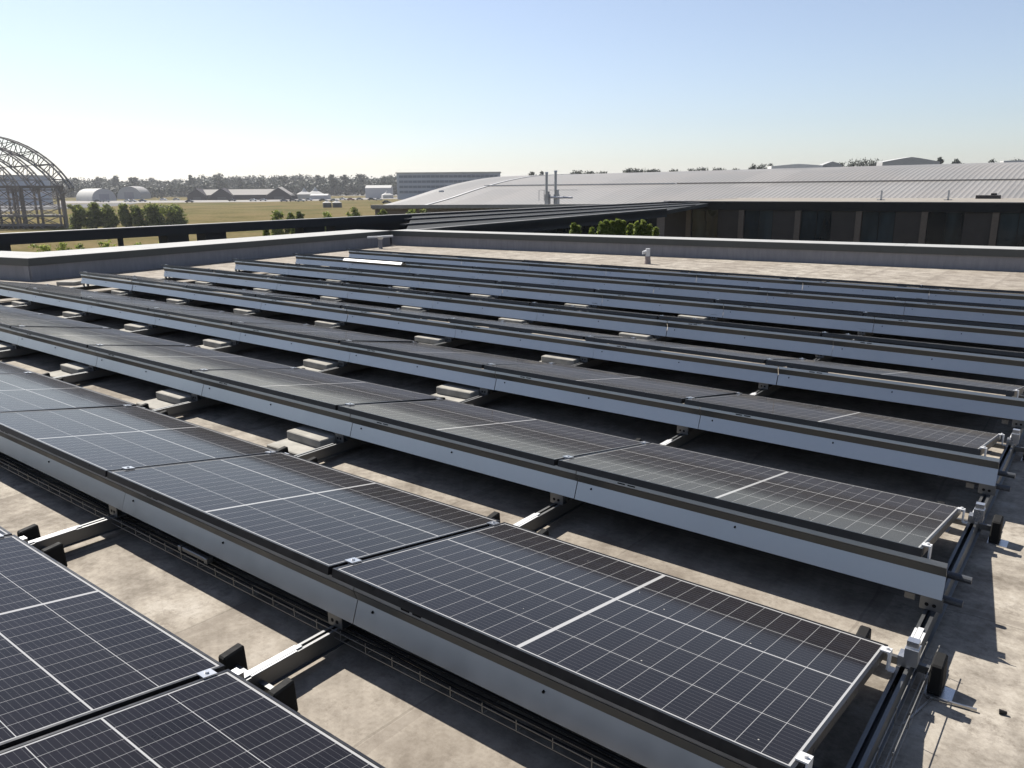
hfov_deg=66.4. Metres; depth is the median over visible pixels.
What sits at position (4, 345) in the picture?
ballast slab
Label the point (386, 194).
marquee tent
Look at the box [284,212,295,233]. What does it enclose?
green shrub
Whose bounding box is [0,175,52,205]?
warehouse
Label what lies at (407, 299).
wind deflector
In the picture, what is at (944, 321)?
solar panel
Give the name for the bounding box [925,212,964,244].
window
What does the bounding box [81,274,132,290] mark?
wind deflector
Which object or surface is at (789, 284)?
wind deflector
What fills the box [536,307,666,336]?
wind deflector
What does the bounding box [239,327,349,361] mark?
wind deflector
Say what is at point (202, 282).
ballast slab
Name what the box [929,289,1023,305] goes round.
wind deflector
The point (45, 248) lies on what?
shrub
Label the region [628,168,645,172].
distant tree
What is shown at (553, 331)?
solar panel
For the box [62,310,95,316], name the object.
ballast slab
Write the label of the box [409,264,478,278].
wind deflector
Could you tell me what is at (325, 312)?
wind deflector
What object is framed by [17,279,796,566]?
mounting rail
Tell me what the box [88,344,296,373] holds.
solar panel
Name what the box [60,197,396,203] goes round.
service road
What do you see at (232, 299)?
wind deflector
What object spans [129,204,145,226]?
round bush
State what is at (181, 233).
canopy beam
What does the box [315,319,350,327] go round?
ballast slab
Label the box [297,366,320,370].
ballast slab
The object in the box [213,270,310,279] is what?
solar panel
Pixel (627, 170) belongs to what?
distant tree
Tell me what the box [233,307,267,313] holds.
ballast slab
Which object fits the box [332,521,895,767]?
solar panel
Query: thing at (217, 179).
distant tree
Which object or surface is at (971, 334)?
wind deflector
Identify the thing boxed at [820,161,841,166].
hall
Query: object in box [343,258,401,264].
metal trim
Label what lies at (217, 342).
ballast slab
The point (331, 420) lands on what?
wind deflector
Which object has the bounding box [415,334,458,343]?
ballast slab
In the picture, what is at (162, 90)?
sky
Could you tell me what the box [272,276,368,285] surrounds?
solar panel
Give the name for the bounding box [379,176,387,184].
distant tree
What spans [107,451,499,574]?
solar panel
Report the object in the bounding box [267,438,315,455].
ballast slab
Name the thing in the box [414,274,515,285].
solar panel
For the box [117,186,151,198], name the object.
barrel hangar
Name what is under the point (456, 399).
ballast slab
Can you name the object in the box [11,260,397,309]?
mounting rail
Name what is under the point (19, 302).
ballast slab
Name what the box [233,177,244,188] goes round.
distant tree
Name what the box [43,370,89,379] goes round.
ballast slab
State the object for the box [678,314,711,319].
ballast slab
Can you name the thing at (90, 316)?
mounting rail
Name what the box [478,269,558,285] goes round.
wind deflector
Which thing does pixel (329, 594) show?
wind deflector
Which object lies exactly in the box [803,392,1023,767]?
mounting rail
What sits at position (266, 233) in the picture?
shrub
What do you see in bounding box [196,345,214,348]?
ballast slab
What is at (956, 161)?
distant tree
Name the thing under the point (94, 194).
barrel hangar
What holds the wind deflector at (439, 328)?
attached to the mounting rail at (197, 403)
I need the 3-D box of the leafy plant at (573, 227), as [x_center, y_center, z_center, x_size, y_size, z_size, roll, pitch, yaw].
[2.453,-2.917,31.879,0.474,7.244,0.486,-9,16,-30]
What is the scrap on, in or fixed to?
on the roof deck
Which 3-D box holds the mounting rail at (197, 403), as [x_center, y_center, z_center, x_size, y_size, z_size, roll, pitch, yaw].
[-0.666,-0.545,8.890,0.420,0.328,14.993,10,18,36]
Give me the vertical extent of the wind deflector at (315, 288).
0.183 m
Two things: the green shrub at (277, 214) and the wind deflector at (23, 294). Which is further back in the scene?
the green shrub at (277, 214)
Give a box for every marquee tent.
[298,188,310,198]
[310,187,322,193]
[323,200,331,207]
[332,199,341,207]
[381,190,393,197]
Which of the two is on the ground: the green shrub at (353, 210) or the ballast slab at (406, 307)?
the green shrub at (353, 210)
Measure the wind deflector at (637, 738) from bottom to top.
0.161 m
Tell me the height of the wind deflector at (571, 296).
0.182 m
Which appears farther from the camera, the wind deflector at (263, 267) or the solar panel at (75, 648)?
the wind deflector at (263, 267)
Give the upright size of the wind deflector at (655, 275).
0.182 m
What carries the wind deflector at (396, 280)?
attached to the mounting rail at (22, 350)
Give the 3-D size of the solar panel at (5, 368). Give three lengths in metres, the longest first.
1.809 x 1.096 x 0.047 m
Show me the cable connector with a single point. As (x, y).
(184, 547)
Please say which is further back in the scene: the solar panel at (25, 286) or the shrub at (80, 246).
the shrub at (80, 246)
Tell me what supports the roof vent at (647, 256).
on the roof deck
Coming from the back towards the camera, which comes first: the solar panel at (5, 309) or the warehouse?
the warehouse
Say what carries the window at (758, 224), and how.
in the office building
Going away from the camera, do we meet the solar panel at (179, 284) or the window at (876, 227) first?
the solar panel at (179, 284)
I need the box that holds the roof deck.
[0,245,1023,767]
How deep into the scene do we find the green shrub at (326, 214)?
94.82 m
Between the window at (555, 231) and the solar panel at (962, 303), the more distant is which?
the window at (555, 231)
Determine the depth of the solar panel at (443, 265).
15.15 m
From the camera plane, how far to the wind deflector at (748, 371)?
7.06 m
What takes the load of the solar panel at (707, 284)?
on the mounting rail at (197, 403)
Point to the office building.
(974, 221)
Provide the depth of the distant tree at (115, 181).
836.23 m
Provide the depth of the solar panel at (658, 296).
10.72 m
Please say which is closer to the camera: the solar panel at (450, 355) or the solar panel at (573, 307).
the solar panel at (450, 355)
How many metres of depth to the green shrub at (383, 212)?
94.83 m
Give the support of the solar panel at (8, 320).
on the mounting rail at (22, 350)
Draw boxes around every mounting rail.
[0,250,350,298]
[0,268,522,357]
[0,274,696,456]
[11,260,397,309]
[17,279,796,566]
[42,274,574,382]
[66,263,424,320]
[218,287,929,711]
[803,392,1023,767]
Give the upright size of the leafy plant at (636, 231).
7.294 m
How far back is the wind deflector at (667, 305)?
10.56 m
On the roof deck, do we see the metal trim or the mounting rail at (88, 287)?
the mounting rail at (88, 287)
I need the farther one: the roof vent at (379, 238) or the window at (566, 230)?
the window at (566, 230)
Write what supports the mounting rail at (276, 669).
on the roof deck
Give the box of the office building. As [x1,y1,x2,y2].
[664,198,1023,246]
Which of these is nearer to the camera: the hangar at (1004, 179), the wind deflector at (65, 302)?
the wind deflector at (65, 302)
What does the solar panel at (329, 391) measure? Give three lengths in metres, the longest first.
1.824 x 1.096 x 0.048 m
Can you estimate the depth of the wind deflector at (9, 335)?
8.67 m
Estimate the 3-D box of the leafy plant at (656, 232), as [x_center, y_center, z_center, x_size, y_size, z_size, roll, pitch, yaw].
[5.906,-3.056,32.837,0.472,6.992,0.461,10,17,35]
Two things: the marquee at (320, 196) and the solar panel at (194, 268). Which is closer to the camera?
the solar panel at (194, 268)
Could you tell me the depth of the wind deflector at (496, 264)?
16.18 m
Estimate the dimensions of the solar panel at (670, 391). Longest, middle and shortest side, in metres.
1.824 x 1.096 x 0.047 m
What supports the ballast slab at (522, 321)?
on the ballast slab
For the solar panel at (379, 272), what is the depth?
13.91 m
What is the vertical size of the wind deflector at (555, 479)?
0.161 m
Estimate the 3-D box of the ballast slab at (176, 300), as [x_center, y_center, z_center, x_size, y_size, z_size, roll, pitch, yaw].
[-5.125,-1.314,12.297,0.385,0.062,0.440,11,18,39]
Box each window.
[534,229,557,233]
[563,226,584,233]
[589,225,598,234]
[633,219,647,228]
[691,210,718,237]
[743,210,773,239]
[799,211,832,240]
[859,212,895,242]
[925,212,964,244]
[995,213,1023,246]
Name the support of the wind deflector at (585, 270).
attached to the mounting rail at (97, 372)
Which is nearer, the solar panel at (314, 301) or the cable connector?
the cable connector
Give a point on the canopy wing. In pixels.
(557, 221)
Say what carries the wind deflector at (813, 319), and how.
attached to the mounting rail at (276, 669)
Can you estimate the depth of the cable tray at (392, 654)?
3.02 m
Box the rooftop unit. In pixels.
[975,193,1000,198]
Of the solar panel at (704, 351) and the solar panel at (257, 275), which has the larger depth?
the solar panel at (257, 275)
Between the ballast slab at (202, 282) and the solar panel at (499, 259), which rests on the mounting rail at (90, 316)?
the solar panel at (499, 259)
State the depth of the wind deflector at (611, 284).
12.84 m
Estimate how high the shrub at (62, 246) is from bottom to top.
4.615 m
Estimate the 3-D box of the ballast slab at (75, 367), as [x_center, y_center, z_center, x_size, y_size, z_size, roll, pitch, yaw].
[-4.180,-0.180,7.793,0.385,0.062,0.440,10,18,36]
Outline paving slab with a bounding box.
[56,280,81,285]
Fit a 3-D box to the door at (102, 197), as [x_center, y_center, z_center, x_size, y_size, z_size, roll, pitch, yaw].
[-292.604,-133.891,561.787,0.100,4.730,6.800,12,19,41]
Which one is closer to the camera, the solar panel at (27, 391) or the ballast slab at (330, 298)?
the solar panel at (27, 391)
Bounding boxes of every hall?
[767,164,824,168]
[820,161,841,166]
[876,157,939,165]
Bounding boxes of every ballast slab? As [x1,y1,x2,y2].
[0,341,18,350]
[12,300,38,305]
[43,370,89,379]
[60,361,102,373]
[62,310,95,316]
[111,289,138,294]
[124,322,162,330]
[136,398,174,409]
[156,388,199,403]
[166,297,199,303]
[195,281,212,284]
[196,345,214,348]
[203,337,245,347]
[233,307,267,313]
[253,288,275,291]
[266,273,286,275]
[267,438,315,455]
[287,424,352,447]
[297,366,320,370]
[303,357,351,369]
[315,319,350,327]
[320,296,341,300]
[326,279,342,282]
[392,286,411,289]
[401,305,424,310]
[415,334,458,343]
[432,393,465,401]
[436,382,495,398]
[470,293,494,297]
[499,317,536,323]
[541,352,591,365]
[565,303,592,307]
[619,332,653,339]
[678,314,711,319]
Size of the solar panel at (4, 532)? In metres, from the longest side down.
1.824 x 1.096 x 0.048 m
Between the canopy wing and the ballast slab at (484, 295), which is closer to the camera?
the ballast slab at (484, 295)
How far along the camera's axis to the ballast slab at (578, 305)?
11.35 m
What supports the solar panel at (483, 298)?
on the mounting rail at (97, 372)
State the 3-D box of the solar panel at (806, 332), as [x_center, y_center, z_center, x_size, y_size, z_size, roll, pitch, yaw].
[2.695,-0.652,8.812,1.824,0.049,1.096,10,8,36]
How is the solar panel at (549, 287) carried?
on the mounting rail at (197, 403)
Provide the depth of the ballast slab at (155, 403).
6.53 m
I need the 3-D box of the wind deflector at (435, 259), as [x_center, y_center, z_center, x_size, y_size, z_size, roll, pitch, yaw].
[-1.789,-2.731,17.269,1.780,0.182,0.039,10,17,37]
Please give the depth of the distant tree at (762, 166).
420.18 m
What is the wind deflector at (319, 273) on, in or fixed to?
attached to the mounting rail at (90, 316)
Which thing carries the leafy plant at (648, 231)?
on the ground
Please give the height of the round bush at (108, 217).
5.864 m
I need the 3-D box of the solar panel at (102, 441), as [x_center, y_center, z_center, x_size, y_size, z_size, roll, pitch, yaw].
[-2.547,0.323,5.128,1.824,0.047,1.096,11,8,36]
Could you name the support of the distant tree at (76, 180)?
on the ground
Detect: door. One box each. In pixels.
[99,194,109,200]
[124,192,133,198]
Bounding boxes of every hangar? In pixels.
[76,189,116,200]
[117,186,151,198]
[371,160,1023,236]
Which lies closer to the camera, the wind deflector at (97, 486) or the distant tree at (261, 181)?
the wind deflector at (97, 486)
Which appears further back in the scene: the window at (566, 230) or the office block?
the office block
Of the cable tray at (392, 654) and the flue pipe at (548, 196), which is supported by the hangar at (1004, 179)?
the flue pipe at (548, 196)
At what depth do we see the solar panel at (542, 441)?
5.08 m
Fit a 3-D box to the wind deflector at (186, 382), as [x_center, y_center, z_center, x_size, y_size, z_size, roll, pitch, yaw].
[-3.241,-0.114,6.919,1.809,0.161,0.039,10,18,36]
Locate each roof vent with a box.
[367,235,392,248]
[642,248,650,263]
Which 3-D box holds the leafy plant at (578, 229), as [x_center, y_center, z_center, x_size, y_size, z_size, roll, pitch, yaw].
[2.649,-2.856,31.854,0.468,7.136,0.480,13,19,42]
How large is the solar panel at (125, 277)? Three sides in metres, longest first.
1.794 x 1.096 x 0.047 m
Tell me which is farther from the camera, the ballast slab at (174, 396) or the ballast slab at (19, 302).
the ballast slab at (19, 302)
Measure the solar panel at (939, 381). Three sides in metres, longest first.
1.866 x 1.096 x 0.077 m
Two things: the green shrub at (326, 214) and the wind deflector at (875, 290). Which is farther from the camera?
the green shrub at (326, 214)
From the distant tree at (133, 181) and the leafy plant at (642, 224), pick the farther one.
the distant tree at (133, 181)
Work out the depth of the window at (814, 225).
59.21 m
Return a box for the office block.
[395,172,500,199]
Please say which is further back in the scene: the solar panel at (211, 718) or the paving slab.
the paving slab
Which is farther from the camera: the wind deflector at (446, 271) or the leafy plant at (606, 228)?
the leafy plant at (606, 228)
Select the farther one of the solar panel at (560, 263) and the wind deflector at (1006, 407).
the solar panel at (560, 263)
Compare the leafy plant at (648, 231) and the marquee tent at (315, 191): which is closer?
the leafy plant at (648, 231)
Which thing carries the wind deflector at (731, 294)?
attached to the mounting rail at (53, 545)
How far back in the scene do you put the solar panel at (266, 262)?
16.04 m
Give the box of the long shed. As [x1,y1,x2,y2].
[187,187,297,199]
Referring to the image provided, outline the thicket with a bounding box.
[51,183,192,198]
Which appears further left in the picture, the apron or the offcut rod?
the apron
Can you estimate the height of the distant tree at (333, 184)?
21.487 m
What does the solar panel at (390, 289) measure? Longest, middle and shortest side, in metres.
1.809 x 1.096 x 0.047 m
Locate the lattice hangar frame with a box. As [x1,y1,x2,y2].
[0,136,73,228]
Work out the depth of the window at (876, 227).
56.98 m
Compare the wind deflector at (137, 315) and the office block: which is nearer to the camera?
the wind deflector at (137, 315)
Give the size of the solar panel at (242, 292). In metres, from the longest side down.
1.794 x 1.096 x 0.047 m
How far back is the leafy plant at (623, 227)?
30.98 m
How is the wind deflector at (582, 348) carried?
attached to the mounting rail at (53, 545)
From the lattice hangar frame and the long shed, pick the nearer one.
the lattice hangar frame
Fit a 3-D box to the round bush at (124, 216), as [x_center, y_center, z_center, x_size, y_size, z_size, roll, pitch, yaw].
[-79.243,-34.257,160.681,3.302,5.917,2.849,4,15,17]
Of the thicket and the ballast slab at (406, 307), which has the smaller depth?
the ballast slab at (406, 307)
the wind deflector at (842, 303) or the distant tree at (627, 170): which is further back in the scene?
the distant tree at (627, 170)
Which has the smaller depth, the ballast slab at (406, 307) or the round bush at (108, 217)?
the ballast slab at (406, 307)
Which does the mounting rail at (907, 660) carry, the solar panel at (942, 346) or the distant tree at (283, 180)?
the solar panel at (942, 346)
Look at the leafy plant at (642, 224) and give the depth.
30.99 m
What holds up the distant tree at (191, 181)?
on the ground
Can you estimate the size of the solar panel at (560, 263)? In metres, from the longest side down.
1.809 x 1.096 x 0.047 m
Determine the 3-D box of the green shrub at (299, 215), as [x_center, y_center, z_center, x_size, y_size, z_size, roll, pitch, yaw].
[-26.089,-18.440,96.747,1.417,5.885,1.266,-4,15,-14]
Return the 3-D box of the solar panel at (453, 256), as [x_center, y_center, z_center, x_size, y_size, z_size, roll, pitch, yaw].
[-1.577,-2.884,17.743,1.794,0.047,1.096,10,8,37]
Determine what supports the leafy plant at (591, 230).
on the ground
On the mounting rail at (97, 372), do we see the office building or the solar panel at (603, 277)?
the solar panel at (603, 277)
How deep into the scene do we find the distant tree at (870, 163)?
419.26 m
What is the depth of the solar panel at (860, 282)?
11.99 m
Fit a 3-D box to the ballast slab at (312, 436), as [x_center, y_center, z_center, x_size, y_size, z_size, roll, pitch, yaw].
[-1.320,0.347,5.630,0.385,0.062,0.440,11,18,37]
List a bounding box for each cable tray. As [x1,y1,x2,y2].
[0,452,643,767]
[869,641,939,767]
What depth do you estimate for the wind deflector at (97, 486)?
4.52 m
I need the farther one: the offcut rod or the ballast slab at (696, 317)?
the ballast slab at (696, 317)
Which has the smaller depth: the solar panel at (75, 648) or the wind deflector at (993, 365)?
the solar panel at (75, 648)
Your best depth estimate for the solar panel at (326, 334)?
8.41 m
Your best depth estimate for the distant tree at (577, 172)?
418.38 m
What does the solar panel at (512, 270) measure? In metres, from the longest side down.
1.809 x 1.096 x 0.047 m
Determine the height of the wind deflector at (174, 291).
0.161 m
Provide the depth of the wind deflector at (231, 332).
9.14 m
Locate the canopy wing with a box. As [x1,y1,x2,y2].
[400,202,707,235]
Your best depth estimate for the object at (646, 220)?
44.21 m
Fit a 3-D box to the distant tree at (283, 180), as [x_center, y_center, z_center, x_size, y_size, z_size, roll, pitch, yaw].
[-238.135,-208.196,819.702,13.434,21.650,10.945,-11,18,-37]
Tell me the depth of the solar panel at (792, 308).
9.63 m
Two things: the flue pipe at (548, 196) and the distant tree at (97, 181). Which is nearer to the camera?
the flue pipe at (548, 196)
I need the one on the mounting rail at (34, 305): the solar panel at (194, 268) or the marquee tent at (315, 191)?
the solar panel at (194, 268)
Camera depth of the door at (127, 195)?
641.59 m
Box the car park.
[1,203,135,211]
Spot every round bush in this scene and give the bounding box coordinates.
[66,204,87,229]
[83,202,103,228]
[95,203,119,227]
[117,203,133,226]
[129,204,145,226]
[140,202,166,225]
[157,203,188,224]
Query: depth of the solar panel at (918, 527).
3.96 m
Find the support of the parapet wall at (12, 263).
on the roof deck
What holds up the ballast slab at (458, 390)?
on the ballast slab at (456, 399)
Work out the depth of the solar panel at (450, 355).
7.35 m
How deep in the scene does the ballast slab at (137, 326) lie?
9.89 m
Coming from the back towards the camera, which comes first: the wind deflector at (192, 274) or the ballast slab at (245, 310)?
the wind deflector at (192, 274)
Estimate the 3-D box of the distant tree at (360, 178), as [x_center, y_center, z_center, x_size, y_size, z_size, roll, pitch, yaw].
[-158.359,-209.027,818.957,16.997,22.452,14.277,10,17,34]
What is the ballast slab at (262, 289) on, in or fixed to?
on the ballast slab
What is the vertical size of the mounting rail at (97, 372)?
0.328 m
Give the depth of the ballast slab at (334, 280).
14.49 m
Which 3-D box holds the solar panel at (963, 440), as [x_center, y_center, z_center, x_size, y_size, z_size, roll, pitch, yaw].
[2.242,0.247,5.341,1.866,0.077,1.096,10,8,36]
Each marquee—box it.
[310,194,330,198]
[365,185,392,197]
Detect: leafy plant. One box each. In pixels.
[569,222,576,233]
[575,224,581,233]
[589,227,595,234]
[596,221,605,234]
[603,219,609,234]
[608,220,614,234]
[614,218,620,234]
[619,220,626,234]
[626,223,633,235]
[633,220,640,235]
[639,219,646,235]
[645,224,652,235]
[652,227,659,235]
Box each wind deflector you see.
[0,285,32,300]
[0,326,18,344]
[0,430,125,510]
[17,331,97,365]
[32,291,88,311]
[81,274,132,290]
[87,300,155,324]
[95,351,203,395]
[121,484,357,623]
[132,281,191,298]
[154,312,240,340]
[163,267,216,282]
[190,289,261,308]
[201,377,352,436]
[216,273,276,289]
[235,261,288,274]
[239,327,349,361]
[261,298,347,321]
[276,279,347,297]
[288,265,349,280]
[295,256,349,267]
[347,287,432,308]
[347,309,455,337]
[349,251,402,260]
[349,261,409,272]
[349,271,419,287]
[349,346,495,389]
[350,414,576,498]
[353,587,756,767]
[402,254,461,264]
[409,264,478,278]
[419,277,502,295]
[432,296,537,320]
[455,323,594,357]
[461,258,528,269]
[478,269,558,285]
[495,371,700,428]
[502,284,602,305]
[528,262,605,275]
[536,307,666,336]
[558,275,653,293]
[575,471,947,600]
[593,342,777,384]
[602,293,723,317]
[606,267,696,282]
[653,282,767,302]
[666,321,832,355]
[696,273,802,289]
[698,407,999,485]
[723,304,873,332]
[767,291,904,314]
[777,366,1023,420]
[802,280,928,298]
[832,338,1023,379]
[873,317,1023,347]
[904,301,1023,324]
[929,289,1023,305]
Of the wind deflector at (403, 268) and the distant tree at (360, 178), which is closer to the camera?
the wind deflector at (403, 268)
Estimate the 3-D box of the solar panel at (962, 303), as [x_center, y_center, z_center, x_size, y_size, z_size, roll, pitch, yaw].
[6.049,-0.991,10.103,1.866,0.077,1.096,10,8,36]
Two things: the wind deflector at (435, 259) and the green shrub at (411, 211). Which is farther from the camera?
the green shrub at (411, 211)
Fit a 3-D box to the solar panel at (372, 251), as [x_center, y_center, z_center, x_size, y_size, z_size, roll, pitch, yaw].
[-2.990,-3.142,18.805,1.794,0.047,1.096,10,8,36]
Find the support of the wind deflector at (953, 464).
attached to the mounting rail at (907, 660)
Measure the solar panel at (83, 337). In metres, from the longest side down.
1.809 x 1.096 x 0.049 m
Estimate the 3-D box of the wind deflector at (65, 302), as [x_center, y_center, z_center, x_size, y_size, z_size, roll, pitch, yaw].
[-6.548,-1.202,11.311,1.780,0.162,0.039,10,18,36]
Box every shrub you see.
[28,244,53,251]
[55,242,72,250]
[74,244,84,248]
[98,239,117,247]
[263,230,270,235]
[270,210,285,235]
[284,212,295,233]
[296,211,304,218]
[322,211,331,231]
[346,207,361,216]
[376,209,389,214]
[406,209,415,213]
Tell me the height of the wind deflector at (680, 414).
0.161 m
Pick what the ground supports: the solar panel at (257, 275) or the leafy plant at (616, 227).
the leafy plant at (616, 227)
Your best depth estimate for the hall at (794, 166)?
318.01 m
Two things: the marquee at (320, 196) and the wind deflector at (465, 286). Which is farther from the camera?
the marquee at (320, 196)
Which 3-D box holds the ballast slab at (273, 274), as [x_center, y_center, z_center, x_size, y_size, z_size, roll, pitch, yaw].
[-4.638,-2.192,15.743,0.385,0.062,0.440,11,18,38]
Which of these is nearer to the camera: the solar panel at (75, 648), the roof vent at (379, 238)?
the solar panel at (75, 648)
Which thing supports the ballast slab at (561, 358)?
on the ballast slab
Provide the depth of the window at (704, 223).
63.63 m
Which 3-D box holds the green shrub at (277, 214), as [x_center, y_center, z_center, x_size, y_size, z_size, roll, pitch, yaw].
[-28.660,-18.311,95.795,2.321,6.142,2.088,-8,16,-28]
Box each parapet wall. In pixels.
[0,251,69,280]
[23,229,390,280]
[391,229,1023,271]
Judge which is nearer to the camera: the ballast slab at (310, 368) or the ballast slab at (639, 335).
the ballast slab at (310, 368)
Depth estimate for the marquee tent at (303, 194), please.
596.50 m
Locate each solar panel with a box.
[0,281,93,291]
[0,305,45,314]
[0,313,110,328]
[0,361,35,373]
[0,372,135,411]
[0,404,278,476]
[0,526,11,535]
[0,533,224,750]
[0,668,384,767]
[11,325,192,347]
[27,288,150,300]
[79,271,187,282]
[82,296,224,311]
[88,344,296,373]
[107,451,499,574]
[128,278,232,288]
[148,307,303,324]
[161,264,254,273]
[187,285,317,298]
[192,367,443,409]
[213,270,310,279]
[232,259,283,264]
[232,321,417,343]
[256,294,393,308]
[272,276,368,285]
[284,263,345,270]
[293,253,344,258]
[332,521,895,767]
[338,398,641,465]
[340,340,549,368]
[341,305,494,321]
[343,283,475,296]
[344,268,414,276]
[345,257,405,263]
[346,249,397,253]
[398,252,457,257]
[405,261,473,268]
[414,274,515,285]
[427,292,543,304]
[448,318,630,339]
[457,256,523,261]
[473,266,553,274]
[484,362,739,403]
[496,281,608,293]
[523,260,600,266]
[530,302,692,318]
[553,272,647,281]
[558,441,967,558]
[585,336,798,363]
[595,289,731,304]
[601,264,689,272]
[647,279,760,289]
[659,315,823,335]
[685,392,1005,455]
[690,270,795,279]
[715,299,870,316]
[760,287,895,299]
[766,358,1023,397]
[796,277,920,287]
[823,331,1023,356]
[864,312,1023,329]
[896,297,1023,309]
[921,285,1023,294]
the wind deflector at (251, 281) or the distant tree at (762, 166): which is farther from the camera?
the distant tree at (762, 166)
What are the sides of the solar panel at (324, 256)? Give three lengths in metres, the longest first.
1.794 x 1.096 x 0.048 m
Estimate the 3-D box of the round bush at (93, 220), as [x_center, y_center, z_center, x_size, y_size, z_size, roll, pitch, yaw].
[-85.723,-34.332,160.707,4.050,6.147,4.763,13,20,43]
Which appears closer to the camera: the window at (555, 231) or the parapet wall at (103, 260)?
the parapet wall at (103, 260)
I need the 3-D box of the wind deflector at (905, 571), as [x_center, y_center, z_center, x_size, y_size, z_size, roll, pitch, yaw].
[1.050,0.671,3.693,1.774,0.161,0.039,10,18,36]
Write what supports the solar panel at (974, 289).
on the mounting rail at (907, 660)
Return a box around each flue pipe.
[545,172,563,203]
[554,170,572,203]
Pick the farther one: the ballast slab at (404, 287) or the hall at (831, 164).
the hall at (831, 164)
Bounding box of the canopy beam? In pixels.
[0,198,736,250]
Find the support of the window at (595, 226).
in the canopy wing
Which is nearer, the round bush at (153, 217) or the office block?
the round bush at (153, 217)
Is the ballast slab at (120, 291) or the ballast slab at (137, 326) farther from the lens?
the ballast slab at (120, 291)
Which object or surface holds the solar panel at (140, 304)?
on the mounting rail at (22, 350)
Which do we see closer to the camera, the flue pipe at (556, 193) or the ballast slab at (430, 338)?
the ballast slab at (430, 338)
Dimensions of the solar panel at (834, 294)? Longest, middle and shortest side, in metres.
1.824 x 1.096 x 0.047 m
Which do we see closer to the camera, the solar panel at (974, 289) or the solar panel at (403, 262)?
the solar panel at (974, 289)
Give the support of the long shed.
on the ground
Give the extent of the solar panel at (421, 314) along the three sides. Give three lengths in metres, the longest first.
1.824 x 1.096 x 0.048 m
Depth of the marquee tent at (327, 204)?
330.30 m
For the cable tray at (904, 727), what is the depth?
2.63 m
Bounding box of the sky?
[0,0,1023,182]
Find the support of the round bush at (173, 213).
on the ground
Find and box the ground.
[0,196,399,251]
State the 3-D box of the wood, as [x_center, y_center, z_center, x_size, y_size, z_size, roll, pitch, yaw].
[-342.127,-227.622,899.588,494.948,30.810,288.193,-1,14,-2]
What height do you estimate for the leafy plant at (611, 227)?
7.308 m
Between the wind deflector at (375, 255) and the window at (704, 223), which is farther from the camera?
the window at (704, 223)
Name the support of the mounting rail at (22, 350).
on the roof deck
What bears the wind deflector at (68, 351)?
attached to the mounting rail at (97, 372)
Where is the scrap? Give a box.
[999,709,1006,714]
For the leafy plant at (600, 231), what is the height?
7.276 m
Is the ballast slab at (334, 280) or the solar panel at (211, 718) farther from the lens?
the ballast slab at (334, 280)
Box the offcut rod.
[902,694,976,725]
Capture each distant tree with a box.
[72,177,80,186]
[91,176,104,187]
[111,175,120,186]
[127,177,142,186]
[187,175,195,185]
[211,173,228,187]
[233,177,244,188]
[255,177,265,188]
[277,175,289,185]
[328,174,337,195]
[340,175,348,186]
[355,173,366,186]
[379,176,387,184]
[569,170,583,173]
[622,168,632,172]
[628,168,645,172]
[696,167,708,170]
[756,164,766,168]
[848,157,868,166]
[862,158,878,165]
[950,159,961,163]
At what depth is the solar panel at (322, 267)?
14.99 m
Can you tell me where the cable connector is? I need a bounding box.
[178,543,212,563]
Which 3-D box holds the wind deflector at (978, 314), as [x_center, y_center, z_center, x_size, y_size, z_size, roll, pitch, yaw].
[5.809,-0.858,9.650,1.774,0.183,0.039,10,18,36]
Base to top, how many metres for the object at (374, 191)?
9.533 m
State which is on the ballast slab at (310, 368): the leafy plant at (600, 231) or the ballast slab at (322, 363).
the ballast slab at (322, 363)
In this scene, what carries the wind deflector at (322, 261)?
attached to the mounting rail at (88, 287)
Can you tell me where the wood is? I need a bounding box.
[50,174,396,197]
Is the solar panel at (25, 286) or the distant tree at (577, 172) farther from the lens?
the distant tree at (577, 172)
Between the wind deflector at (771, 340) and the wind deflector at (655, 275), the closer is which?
the wind deflector at (771, 340)
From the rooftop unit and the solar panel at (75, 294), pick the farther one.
the rooftop unit
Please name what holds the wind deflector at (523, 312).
attached to the mounting rail at (197, 403)
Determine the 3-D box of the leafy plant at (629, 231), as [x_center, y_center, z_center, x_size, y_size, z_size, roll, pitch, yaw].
[4.845,-3.131,32.854,0.481,7.147,0.469,8,16,29]
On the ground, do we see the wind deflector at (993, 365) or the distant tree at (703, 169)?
the distant tree at (703, 169)
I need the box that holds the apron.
[293,192,396,195]
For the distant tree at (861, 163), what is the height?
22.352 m
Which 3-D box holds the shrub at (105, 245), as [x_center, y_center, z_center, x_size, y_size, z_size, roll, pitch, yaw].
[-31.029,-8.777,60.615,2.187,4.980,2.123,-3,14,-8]
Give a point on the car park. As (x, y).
(4, 208)
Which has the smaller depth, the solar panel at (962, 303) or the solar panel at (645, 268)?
the solar panel at (962, 303)
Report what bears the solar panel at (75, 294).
on the mounting rail at (90, 316)
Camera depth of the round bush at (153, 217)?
159.59 m
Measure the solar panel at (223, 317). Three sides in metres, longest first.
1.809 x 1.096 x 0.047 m
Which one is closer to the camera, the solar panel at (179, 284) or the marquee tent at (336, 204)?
the solar panel at (179, 284)
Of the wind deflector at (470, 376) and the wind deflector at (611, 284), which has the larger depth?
the wind deflector at (611, 284)
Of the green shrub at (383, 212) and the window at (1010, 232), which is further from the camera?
the green shrub at (383, 212)
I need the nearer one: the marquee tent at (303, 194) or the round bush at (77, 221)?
the round bush at (77, 221)
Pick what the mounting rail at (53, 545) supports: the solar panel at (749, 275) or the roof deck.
the solar panel at (749, 275)
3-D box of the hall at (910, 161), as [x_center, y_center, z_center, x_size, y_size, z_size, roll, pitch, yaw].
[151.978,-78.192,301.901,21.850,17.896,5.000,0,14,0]

